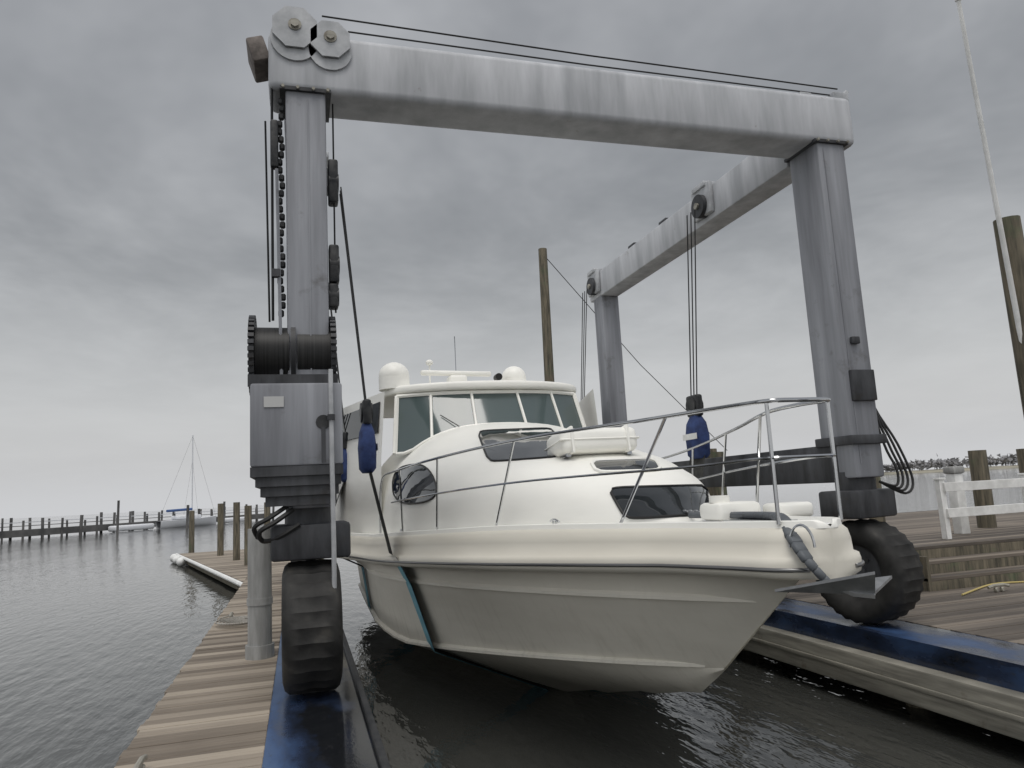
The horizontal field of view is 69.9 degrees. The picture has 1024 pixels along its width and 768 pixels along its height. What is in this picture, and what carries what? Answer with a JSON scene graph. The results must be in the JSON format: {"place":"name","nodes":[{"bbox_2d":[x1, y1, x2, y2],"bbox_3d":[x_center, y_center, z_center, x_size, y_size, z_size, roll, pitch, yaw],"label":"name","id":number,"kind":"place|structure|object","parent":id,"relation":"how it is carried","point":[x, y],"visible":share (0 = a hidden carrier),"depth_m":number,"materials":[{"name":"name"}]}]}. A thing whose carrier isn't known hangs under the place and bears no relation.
{"place":"outdoors","nodes":[
{"label":"outdoors","id":0,"kind":"place"},
{"bbox_2d":[0,468,1023,767],"bbox_3d":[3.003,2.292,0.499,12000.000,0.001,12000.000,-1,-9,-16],"label":"water","id":1,"kind":"structure","parent":0,"point":[102,634],"depth_m":8.64,"materials":[{"name":"grey liquid"}]},
{"bbox_2d":[0,500,274,540],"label":"pier","id":2,"kind":"structure","parent":1,"relation":"on","point":[116,527],"depth_m":89.66,"materials":[{"name":"brown wood"}]},
{"bbox_2d":[155,435,215,528],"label":"sailboat","id":3,"kind":"object","parent":1,"relation":"on","point":[177,521],"visible":0.68,"depth_m":97.99,"materials":[{"name":"white paint"},{"name":"blue canvas"},{"name":"dark steel"}]},
{"bbox_2d":[170,502,251,589],"bbox_3d":[-11.186,6.739,26.484,4.496,4.750,17.776,-1,-9,-16],"label":"float dock","id":4,"kind":"object","parent":1,"relation":"on","point":[229,567],"visible":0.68,"depth_m":27.58,"materials":[{"name":"brown wood"}]},
{"bbox_2d":[114,502,390,767],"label":"pier","id":5,"kind":"structure","parent":1,"relation":"in","point":[227,701],"depth_m":5.77,"materials":[{"name":"wood"}]},
{"bbox_2d":[338,524,864,693],"bbox_3d":[0.123,3.050,10.399,7.203,2.420,13.198,-1,-9,-16],"label":"boat hull","id":6,"kind":"object","parent":1,"relation":"on","point":[662,610],"visible":0.92,"depth_m":6.03,"materials":[{"name":"white plastic"}]},
{"bbox_2d":[335,336,597,533],"bbox_3d":[-0.771,0.903,13.387,5.677,3.378,4.490,-1,-9,-16],"label":"boat cabin","id":7,"kind":"object","parent":6,"relation":"on","point":[421,414],"visible":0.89,"depth_m":11.63,"materials":[{"name":"white plastic"}]},
{"bbox_2d":[350,423,841,536],"bbox_3d":[0.690,0.917,8.379,4.548,1.690,8.395,-1,-9,-16],"label":"deck boat","id":8,"kind":"object","parent":6,"relation":"on","point":[663,499],"visible":0.69,"depth_m":7.23,"materials":[{"name":"white plastic"}]},
{"bbox_2d":[379,397,891,598],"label":"boat fittings","id":9,"kind":"object","parent":8,"relation":"on","point":[569,441],"visible":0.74,"depth_m":5.32,"materials":[{"name":"silver metal"}]},
{"bbox_2d":[742,510,1023,740],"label":"pier","id":10,"kind":"structure","parent":1,"relation":"in","point":[944,646],"depth_m":7.80,"materials":[{"name":"wood"}]},
{"bbox_2d":[133,466,1009,767],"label":"dock","id":11,"kind":"object","parent":10,"relation":"on","point":[957,498],"visible":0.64,"depth_m":12.16,"materials":[{"name":"wood"}]},
{"bbox_2d":[246,6,924,694],"bbox_3d":[0.062,0.016,10.503,6.875,6.205,7.400,-1,-9,-16],"label":"travel lift","id":12,"kind":"object","parent":10,"relation":"on","point":[772,134],"visible":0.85,"depth_m":7.51,"materials":[{"name":"paint"}]},
{"bbox_2d":[330,187,709,690],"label":"lifting slings","id":13,"kind":"object","parent":12,"relation":"hanging from","point":[697,432],"visible":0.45,"depth_m":9.22,"materials":[{"name":"blue fabric"}]},
{"bbox_2d":[264,83,861,463],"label":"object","id":14,"kind":"object","parent":12,"relation":"attached to","point":[273,401],"visible":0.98,"depth_m":6.67,"materials":[{"name":"metal"}]},
{"bbox_2d":[538,0,1023,595],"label":"pilings","id":15,"kind":"object","parent":10,"relation":"on","point":[1008,230],"visible":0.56,"depth_m":7.48,"materials":[{"name":"brown wood"}]},
{"bbox_2d":[933,473,1023,538],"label":"white fence","id":16,"kind":"object","parent":10,"relation":"on","point":[945,512],"visible":1,"depth_m":11.57,"materials":[{"name":"paint"}]},
{"bbox_2d":[0,0,1023,518],"label":"sky","id":17,"kind":"structure","parent":0,"point":[133,229],"materials":[{"name":"grey"}]},
{"bbox_2d":[884,465,1018,474],"bbox_3d":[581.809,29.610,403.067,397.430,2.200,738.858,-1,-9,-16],"label":"shore land","id":18,"kind":"structure","parent":0,"point":[965,469],"depth_m":607.62,"materials":[{"name":"brown soil"}]},
{"bbox_2d":[883,453,1017,472],"bbox_3d":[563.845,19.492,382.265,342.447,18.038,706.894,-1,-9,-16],"label":"shore trees","id":19,"kind":"object","parent":18,"relation":"on","point":[1011,459],"visible":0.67,"depth_m":637.75,"materials":[{"name":"grey plant"}]}
]}

